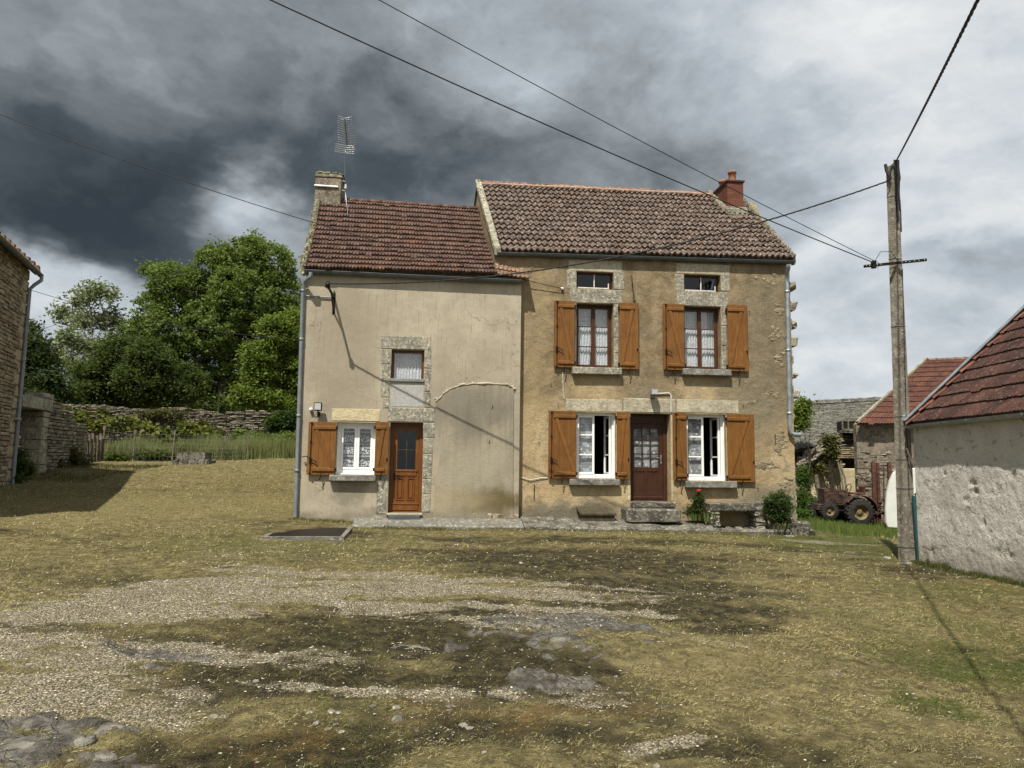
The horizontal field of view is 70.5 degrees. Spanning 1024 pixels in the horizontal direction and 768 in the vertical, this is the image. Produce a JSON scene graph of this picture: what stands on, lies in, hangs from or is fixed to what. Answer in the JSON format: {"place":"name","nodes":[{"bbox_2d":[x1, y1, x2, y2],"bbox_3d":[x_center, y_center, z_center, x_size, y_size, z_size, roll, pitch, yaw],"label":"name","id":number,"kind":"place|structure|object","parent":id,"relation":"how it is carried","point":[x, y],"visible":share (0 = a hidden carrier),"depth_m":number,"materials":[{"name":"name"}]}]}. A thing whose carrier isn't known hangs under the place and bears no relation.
{"place":"outdoors","nodes":[
{"label":"outdoors","id":0,"kind":"place"},
{"bbox_2d":[22,463,166,482],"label":"rough grass","id":1,"kind":"structure","parent":0,"point":[105,466],"depth_m":22.66,"materials":[{"name":"green plant"}]},
{"bbox_2d":[0,458,1023,767],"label":"ground","id":2,"kind":"structure","parent":0,"point":[524,674],"depth_m":6.28,"materials":[{"name":"plant"}]},
{"bbox_2d":[0,231,43,486],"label":"stone building","id":3,"kind":"structure","parent":2,"relation":"on","point":[16,265],"depth_m":19.43,"materials":[{"name":"beige stone"}]},
{"bbox_2d":[10,445,38,483],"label":"weed clump","id":4,"kind":"object","parent":2,"relation":"on","point":[25,467],"visible":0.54,"depth_m":20.16,"materials":[{"name":"green plant"}]},
{"bbox_2d":[3,736,53,748],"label":"bedrock slab","id":5,"kind":"structure","parent":2,"relation":"on","point":[25,742],"depth_m":3.62,"materials":[{"name":"grey stone"}]},
{"bbox_2d":[13,392,87,473],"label":"ruined wall","id":6,"kind":"structure","parent":2,"relation":"on","point":[50,429],"depth_m":22.29,"materials":[{"name":"stone"}]},
{"bbox_2d":[21,316,90,417],"bbox_3d":[-22.335,-0.097,33.019,5.435,7.080,4.589,1,-6,0],"label":"hedge tree","id":7,"kind":"object","parent":2,"relation":"on","point":[43,372],"visible":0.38,"depth_m":33.02,"materials":[{"name":"green plant"}]},
{"bbox_2d":[55,435,94,467],"bbox_3d":[-15.006,2.305,24.325,1.722,1.726,2.688,1,-6,0],"label":"dead bush","id":8,"kind":"object","parent":2,"relation":"on","point":[76,459],"visible":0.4,"depth_m":24.36,"materials":[{"name":"green plant"}]},
{"bbox_2d":[60,733,97,748],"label":"bedrock slab","id":9,"kind":"structure","parent":2,"relation":"on","point":[81,740],"depth_m":3.72,"materials":[{"name":"grey stone"}]},
{"bbox_2d":[43,276,129,380],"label":"young tree","id":10,"kind":"object","parent":2,"relation":"on","point":[81,318],"visible":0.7,"depth_m":43.94,"materials":[{"name":"green plant"}]},
{"bbox_2d":[85,433,104,462],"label":"wooden gate","id":11,"kind":"structure","parent":2,"relation":"on","point":[99,449],"depth_m":26.53,"materials":[{"name":"grey wood"}]},
{"bbox_2d":[93,750,117,762],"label":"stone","id":12,"kind":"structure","parent":2,"relation":"on","point":[106,756],"depth_m":3.55,"materials":[{"name":"beige stone"}]},
{"bbox_2d":[95,722,129,734],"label":"bedrock slab","id":13,"kind":"structure","parent":2,"relation":"on","point":[108,727],"depth_m":3.90,"materials":[{"name":"grey stone"}]},
{"bbox_2d":[61,330,216,408],"bbox_3d":[-19.868,0.555,38.092,7.397,6.713,5.555,1,-6,0],"label":"hedge tree","id":14,"kind":"object","parent":2,"relation":"on","point":[121,370],"visible":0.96,"depth_m":37.11,"materials":[{"name":"green plant"}]},
{"bbox_2d":[18,404,295,446],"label":"dry stone wall","id":15,"kind":"structure","parent":2,"relation":"on","point":[249,419],"depth_m":32.02,"materials":[{"name":"grey stone"}]},
{"bbox_2d":[72,409,175,445],"bbox_3d":[-16.812,2.143,30.916,4.976,2.179,1.959,1,-6,0],"label":"vine","id":16,"kind":"object","parent":15,"relation":"attached to","point":[128,423],"visible":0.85,"depth_m":30.98,"materials":[{"name":"green plant"}]},
{"bbox_2d":[61,404,215,443],"bbox_3d":[-16.545,2.058,31.524,7.410,2.425,1.338,1,-6,0],"label":"bramble mound","id":17,"kind":"object","parent":15,"relation":"attached to","point":[157,416],"visible":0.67,"depth_m":31.59,"materials":[{"name":"green plant"}]},
{"bbox_2d":[261,405,296,434],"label":"ivy","id":18,"kind":"object","parent":15,"relation":"attached to","point":[281,420],"visible":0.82,"depth_m":31.57,"materials":[{"name":"green plant"}]},
{"bbox_2d":[103,426,249,460],"bbox_3d":[-13.258,2.442,28.510,5.791,1.537,0.105,1,-6,0],"label":"wire fence","id":19,"kind":"object","parent":2,"relation":"on","point":[134,433],"visible":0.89,"depth_m":28.51,"materials":[{"name":"brown"}]},
{"bbox_2d":[97,441,259,461],"bbox_3d":[-12.610,2.818,29.070,7.524,1.056,1.554,2,-6,-10],"label":"bramble","id":20,"kind":"object","parent":2,"relation":"on","point":[121,456],"visible":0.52,"depth_m":28.52,"materials":[{"name":"green plant"}]},
{"bbox_2d":[146,419,228,445],"bbox_3d":[-13.861,2.371,31.075,3.479,1.752,1.407,1,-6,-6],"label":"vine","id":21,"kind":"object","parent":2,"relation":"on","point":[188,429],"visible":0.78,"depth_m":30.95,"materials":[{"name":"green plant"}]},
{"bbox_2d":[87,430,295,460],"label":"tall grass","id":22,"kind":"structure","parent":2,"relation":"on","point":[270,449],"depth_m":28.98,"materials":[{"name":"green plant"}]},
{"bbox_2d":[145,370,270,413],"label":"hedge tree","id":23,"kind":"object","parent":2,"relation":"on","point":[215,406],"visible":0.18,"depth_m":43.14,"materials":[{"name":"green plant"}]},
{"bbox_2d":[114,228,305,413],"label":"ash tree","id":24,"kind":"object","parent":2,"relation":"on","point":[235,280],"visible":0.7,"depth_m":43.63,"materials":[{"name":"green plant"}]},
{"bbox_2d":[227,425,295,445],"bbox_3d":[-10.379,2.431,30.508,4.151,1.488,1.728,-3,-7,31],"label":"elder bush","id":25,"kind":"object","parent":2,"relation":"on","point":[238,431],"visible":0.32,"depth_m":30.65,"materials":[{"name":"green plant"}]},
{"bbox_2d":[220,304,304,411],"bbox_3d":[-11.900,-0.212,36.323,5.173,7.848,4.298,4,-7,-28],"label":"bright shrub tree","id":26,"kind":"object","parent":2,"relation":"on","point":[270,377],"visible":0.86,"depth_m":35.22,"materials":[{"name":"green plant"}]},
{"bbox_2d":[260,527,352,540],"bbox_3d":[-3.994,3.060,14.365,1.496,0.275,2.183,2,-6,-7],"label":"well cover","id":27,"kind":"object","parent":2,"relation":"on","point":[336,533],"visible":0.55,"depth_m":13.79,"materials":[{"name":"concrete"}]},
{"bbox_2d":[306,687,316,692],"bbox_3d":[-1.319,2.007,4.740,0.083,0.036,0.055,-5,-8,41],"label":"loose stone","id":28,"kind":"object","parent":2,"relation":"on","point":[311,689],"visible":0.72,"depth_m":4.72,"materials":[{"name":"beige stone"}]},
{"bbox_2d":[287,516,353,523],"bbox_3d":[-4.197,2.979,15.992,1.517,0.194,0.403,1,-6,-5],"label":"grass fringe","id":29,"kind":"object","parent":2,"relation":"on","point":[312,519],"depth_m":15.97,"materials":[{"name":"green plant"}]},
{"bbox_2d":[392,705,400,710],"bbox_3d":[-0.713,1.993,4.459,0.052,0.025,0.075,3,-7,-21],"label":"loose stone","id":30,"kind":"object","parent":2,"relation":"on","point":[395,707],"visible":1,"depth_m":4.44,"materials":[{"name":"beige stone"}]},
{"bbox_2d":[391,714,403,721],"bbox_3d":[-0.675,1.986,4.291,0.072,0.041,0.092,0,-6,9],"label":"loose stone","id":31,"kind":"object","parent":2,"relation":"on","point":[399,717],"visible":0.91,"depth_m":4.27,"materials":[{"name":"grey stone"}]},
{"bbox_2d":[293,171,528,521],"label":"village house","id":32,"kind":"structure","parent":2,"relation":"on","point":[408,401],"depth_m":16.67,"materials":[{"name":"paint"}]},
{"bbox_2d":[32,290,298,339],"bbox_3d":[-9.293,-1.879,19.030,9.221,1.816,0.016,-1,-6,16],"label":"overhead wire","id":33,"kind":"object","parent":32,"relation":"attached to","point":[167,323],"visible":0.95,"depth_m":18.89,"materials":[{"name":"black metal"}]},
{"bbox_2d":[335,116,356,214],"bbox_3d":[-4.618,-5.925,19.811,0.584,2.992,0.960,1,-6,-6],"label":"tv antenna","id":34,"kind":"object","parent":32,"relation":"attached to","point":[346,136],"visible":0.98,"depth_m":20.16,"materials":[{"name":"grey metal"}]},
{"bbox_2d":[337,424,375,473],"bbox_3d":[-3.547,1.479,16.576,0.868,1.176,0.104,1,-6,-6],"label":"window","id":35,"kind":"structure","parent":32,"relation":"in","point":[357,427],"depth_m":16.56,"materials":[{"name":"white plastic"}]},
{"bbox_2d":[386,423,422,514],"bbox_3d":[-2.423,1.925,16.507,0.796,2.083,0.370,1,-6,-6],"label":"door","id":36,"kind":"structure","parent":32,"relation":"in","point":[406,439],"depth_m":16.62,"materials":[{"name":"brown wood"}]},
{"bbox_2d":[391,350,423,378],"bbox_3d":[-2.423,-0.419,16.843,0.750,0.722,0.117,1,-6,-6],"label":"window","id":37,"kind":"structure","parent":32,"relation":"in","point":[405,366],"depth_m":16.87,"materials":[{"name":"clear glass"}]},
{"bbox_2d":[391,644,430,649],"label":"bedrock slab","id":38,"kind":"structure","parent":2,"relation":"on","point":[410,646],"depth_m":5.89,"materials":[{"name":"grey stone"}]},
{"bbox_2d":[459,722,467,726],"bbox_3d":[-0.283,1.992,4.229,0.054,0.024,0.043,-3,-7,32],"label":"loose stone","id":39,"kind":"object","parent":2,"relation":"on","point":[463,724],"visible":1,"depth_m":4.22,"materials":[{"name":"beige stone"}]},
{"bbox_2d":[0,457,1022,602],"bbox_3d":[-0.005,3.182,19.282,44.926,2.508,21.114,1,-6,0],"label":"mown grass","id":40,"kind":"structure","parent":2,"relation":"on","point":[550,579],"depth_m":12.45,"materials":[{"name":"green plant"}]},
{"bbox_2d":[172,452,215,464],"bbox_3d":[-11.657,2.806,26.573,1.324,0.588,0.879,1,-6,-4],"label":"stone trough","id":41,"kind":"object","parent":40,"relation":"on","point":[193,458],"visible":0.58,"depth_m":26.22,"materials":[{"name":"grey stone"}]},
{"bbox_2d":[809,461,891,524],"bbox_3d":[12.406,4.014,25.682,3.374,2.553,1.790,1,-6,0],"label":"tractor","id":42,"kind":"object","parent":40,"relation":"on","point":[833,504],"visible":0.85,"depth_m":25.39,"materials":[{"name":"metal"}]},
{"bbox_2d":[523,623,540,627],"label":"bedrock slab","id":43,"kind":"structure","parent":2,"relation":"on","point":[535,625],"depth_m":6.72,"materials":[{"name":"grey stone"}]},
{"bbox_2d":[550,635,571,643],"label":"bedrock slab","id":44,"kind":"structure","parent":2,"relation":"on","point":[561,640],"depth_m":6.17,"materials":[{"name":"grey stone"}]},
{"bbox_2d":[352,516,795,536],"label":"terrace","id":45,"kind":"structure","parent":2,"relation":"on","point":[554,523],"depth_m":16.13,"materials":[{"name":"concrete"}]},
{"bbox_2d":[682,489,707,521],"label":"rose bush","id":46,"kind":"object","parent":45,"relation":"on","point":[698,503],"visible":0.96,"depth_m":16.83,"materials":[{"name":"green plant"}]},
{"bbox_2d":[686,511,706,520],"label":"iris clump","id":47,"kind":"object","parent":45,"relation":"on","point":[695,517],"visible":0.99,"depth_m":16.67,"materials":[{"name":"green plant"}]},
{"bbox_2d":[697,511,717,521],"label":"iris clump","id":48,"kind":"object","parent":45,"relation":"on","point":[707,516],"visible":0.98,"depth_m":16.67,"materials":[{"name":"green plant"}]},
{"bbox_2d":[768,522,789,529],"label":"iris clump","id":49,"kind":"object","parent":45,"relation":"on","point":[779,527],"visible":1,"depth_m":16.56,"materials":[{"name":"green plant"}]},
{"bbox_2d":[351,524,834,540],"bbox_3d":[1.902,3.255,15.851,10.917,0.322,0.987,1,-6,-6],"label":"grass fringe","id":50,"kind":"object","parent":2,"relation":"on","point":[512,529],"depth_m":15.81,"materials":[{"name":"green plant"}]},
{"bbox_2d":[474,170,814,535],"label":"village house","id":51,"kind":"structure","parent":2,"relation":"on","point":[656,385],"depth_m":17.60,"materials":[{"name":"stone"}]},
{"bbox_2d":[0,114,560,288],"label":"overhead wire","id":52,"kind":"object","parent":51,"relation":"attached to","point":[255,204],"visible":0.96,"depth_m":16.50,"materials":[{"name":"black metal"}]},
{"bbox_2d":[576,305,610,367],"bbox_3d":[1.968,-1.144,17.652,0.901,1.564,0.117,1,-6,-6],"label":"window","id":53,"kind":"structure","parent":51,"relation":"in","point":[593,323],"depth_m":17.67,"materials":[{"name":"brown glass"}]},
{"bbox_2d":[577,273,611,288],"bbox_3d":[1.998,-2.505,17.706,0.902,0.418,0.100,1,-6,-6],"label":"window","id":54,"kind":"structure","parent":51,"relation":"in","point":[584,280],"depth_m":17.69,"materials":[{"name":"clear glass"}]},
{"bbox_2d":[576,412,614,477],"bbox_3d":[1.947,1.486,17.499,0.970,1.559,0.534,1,-6,-6],"label":"window","id":55,"kind":"structure","parent":51,"relation":"in","point":[587,473],"depth_m":17.33,"materials":[{"name":"white plastic"}]},
{"bbox_2d":[630,414,666,500],"bbox_3d":[3.273,1.777,17.533,0.982,2.087,0.148,1,-6,-6],"label":"door","id":56,"kind":"structure","parent":51,"relation":"in","point":[649,483],"depth_m":17.53,"materials":[{"name":"brown wood"}]},
{"bbox_2d":[684,275,717,291],"bbox_3d":[4.674,-2.479,17.990,0.919,0.419,0.100,1,-6,-6],"label":"window","id":57,"kind":"structure","parent":51,"relation":"in","point":[691,283],"depth_m":17.98,"materials":[{"name":"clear glass"}]},
{"bbox_2d":[684,308,717,368],"bbox_3d":[4.626,-1.109,17.934,0.938,1.558,0.117,1,-6,-6],"label":"window","id":58,"kind":"structure","parent":51,"relation":"in","point":[700,324],"depth_m":17.96,"materials":[{"name":"brown glass"}]},
{"bbox_2d":[687,414,724,480],"bbox_3d":[4.626,1.560,17.786,1.002,1.597,0.550,1,-6,-6],"label":"window","id":59,"kind":"structure","parent":51,"relation":"in","point":[720,431],"depth_m":17.62,"materials":[{"name":"white plastic"}]},
{"bbox_2d":[703,502,789,534],"bbox_3d":[5.436,3.278,17.017,2.005,0.968,0.680,1,-6,-6],"label":"stone bench","id":60,"kind":"object","parent":2,"relation":"on","point":[756,521],"visible":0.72,"depth_m":16.84,"materials":[{"name":"grey stone"}]},
{"bbox_2d":[757,489,797,527],"bbox_3d":[6.217,2.922,16.963,0.989,0.928,0.732,1,-6,0],"label":"round shrub","id":61,"kind":"object","parent":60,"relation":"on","point":[779,509],"visible":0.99,"depth_m":16.85,"materials":[{"name":"green plant"}]},
{"bbox_2d":[795,464,816,520],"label":"nettle clump","id":62,"kind":"object","parent":2,"relation":"on","point":[804,501],"visible":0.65,"depth_m":28.41,"materials":[{"name":"green plant"}]},
{"bbox_2d":[793,391,819,496],"bbox_3d":[11.995,2.760,30.038,1.600,5.418,1.778,1,-6,0],"label":"garden shrub","id":63,"kind":"object","parent":2,"relation":"on","point":[802,410],"visible":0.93,"depth_m":29.86,"materials":[{"name":"green plant"}]},
{"bbox_2d":[814,475,819,499],"bbox_3d":[11.530,4.165,27.228,0.281,1.505,0.180,1,-6,0],"label":"fence post","id":64,"kind":"object","parent":2,"relation":"on","point":[817,481],"visible":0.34,"depth_m":27.22,"materials":[{"name":"grey wood"}]},
{"bbox_2d":[793,396,882,497],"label":"ruined barn","id":65,"kind":"structure","parent":2,"relation":"on","point":[839,417],"depth_m":31.32,"materials":[{"name":"stone"}]},
{"bbox_2d":[811,432,843,488],"bbox_3d":[13.226,3.785,30.264,1.308,3.574,1.038,-4,-8,37],"label":"vine","id":66,"kind":"object","parent":65,"relation":"attached to","point":[831,442],"visible":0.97,"depth_m":30.22,"materials":[{"name":"green plant"}]},
{"bbox_2d":[836,456,843,489],"bbox_3d":[13.398,4.097,29.441,0.086,2.466,1.917,-1,-6,15],"label":"leaning pole","id":67,"kind":"object","parent":2,"relation":"on","point":[841,477],"visible":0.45,"depth_m":29.44,"materials":[{"name":"grey wood"}]},
{"bbox_2d":[838,459,848,496],"bbox_3d":[13.521,4.163,29.433,0.086,2.254,1.905,-1,-6,13],"label":"leaning pole","id":68,"kind":"object","parent":2,"relation":"on","point":[844,477],"visible":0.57,"depth_m":29.47,"materials":[{"name":"grey wood"}]},
{"bbox_2d":[863,160,926,560],"bbox_3d":[7.092,-0.387,13.367,1.165,7.744,0.355,1,-6,-5],"label":"utility pole","id":69,"kind":"object","parent":2,"relation":"on","point":[906,546],"visible":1,"depth_m":13.35,"materials":[{"name":"wood"}]},
{"bbox_2d":[270,0,871,261],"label":"overhead wire","id":70,"kind":"object","parent":69,"relation":"attached to","point":[549,125],"visible":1,"depth_m":10.53,"materials":[{"name":"black metal"}]},
{"bbox_2d":[330,181,885,284],"bbox_3d":[1.533,-2.982,14.720,11.299,1.634,0.033,0,-6,11],"label":"supply cable","id":71,"kind":"object","parent":69,"relation":"attached to","point":[621,255],"visible":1,"depth_m":14.52,"materials":[{"name":"black rubber"}]},
{"bbox_2d":[379,0,871,259],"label":"overhead wire","id":72,"kind":"object","parent":69,"relation":"attached to","point":[602,120],"visible":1,"depth_m":10.51,"materials":[{"name":"black metal"}]},
{"bbox_2d":[895,0,979,161],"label":"supply cable","id":73,"kind":"object","parent":69,"relation":"attached to","point":[976,2],"visible":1,"depth_m":7.27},
{"bbox_2d":[884,468,915,527],"bbox_3d":[14.748,3.783,23.551,4.647,2.064,1.824,-3,-7,31],"label":"van","id":74,"kind":"object","parent":2,"relation":"on","point":[890,510],"visible":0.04,"depth_m":23.85,"materials":[{"name":"white metal"}]},
{"bbox_2d":[900,561,912,564],"bbox_3d":[6.808,3.098,12.508,0.216,0.087,0.146,-2,-7,22],"label":"loose stone","id":75,"kind":"object","parent":2,"relation":"on","point":[906,562],"visible":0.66,"depth_m":12.46,"materials":[{"name":"grey stone"}]},
{"bbox_2d":[853,357,967,521],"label":"outbuilding","id":76,"kind":"structure","parent":2,"relation":"on","point":[873,432],"depth_m":28.18,"materials":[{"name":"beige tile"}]},
{"bbox_2d":[912,496,918,559],"bbox_3d":[7.229,2.580,12.931,0.070,1.156,0.060,-1,-6,0],"label":"plastic duct","id":77,"kind":"object","parent":2,"relation":"on","point":[914,506],"visible":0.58,"depth_m":12.92,"materials":[{"name":"plastic"}]},
{"bbox_2d":[903,305,1023,583],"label":"barn","id":78,"kind":"structure","parent":2,"relation":"on","point":[964,420],"depth_m":11.51,"materials":[{"name":"paint"}]},
{"bbox_2d":[911,559,1023,587],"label":"weed fringe","id":79,"kind":"object","parent":2,"relation":"on","point":[949,568],"visible":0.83,"depth_m":11.01,"materials":[{"name":"green plant"}]},
{"bbox_2d":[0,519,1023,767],"bbox_3d":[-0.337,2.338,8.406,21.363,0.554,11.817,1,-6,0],"label":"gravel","id":80,"kind":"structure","parent":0,"point":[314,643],"depth_m":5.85,"materials":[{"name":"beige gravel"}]},
{"bbox_2d":[0,0,1023,444],"label":"sky","id":81,"kind":"structure","parent":0,"point":[808,102],"materials":[{"name":"grey"}]},
{"bbox_2d":[797,514,897,538],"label":"tall grass","id":82,"kind":"structure","parent":0,"point":[844,527],"depth_m":20.58,"materials":[{"name":"green plant"}]}
]}

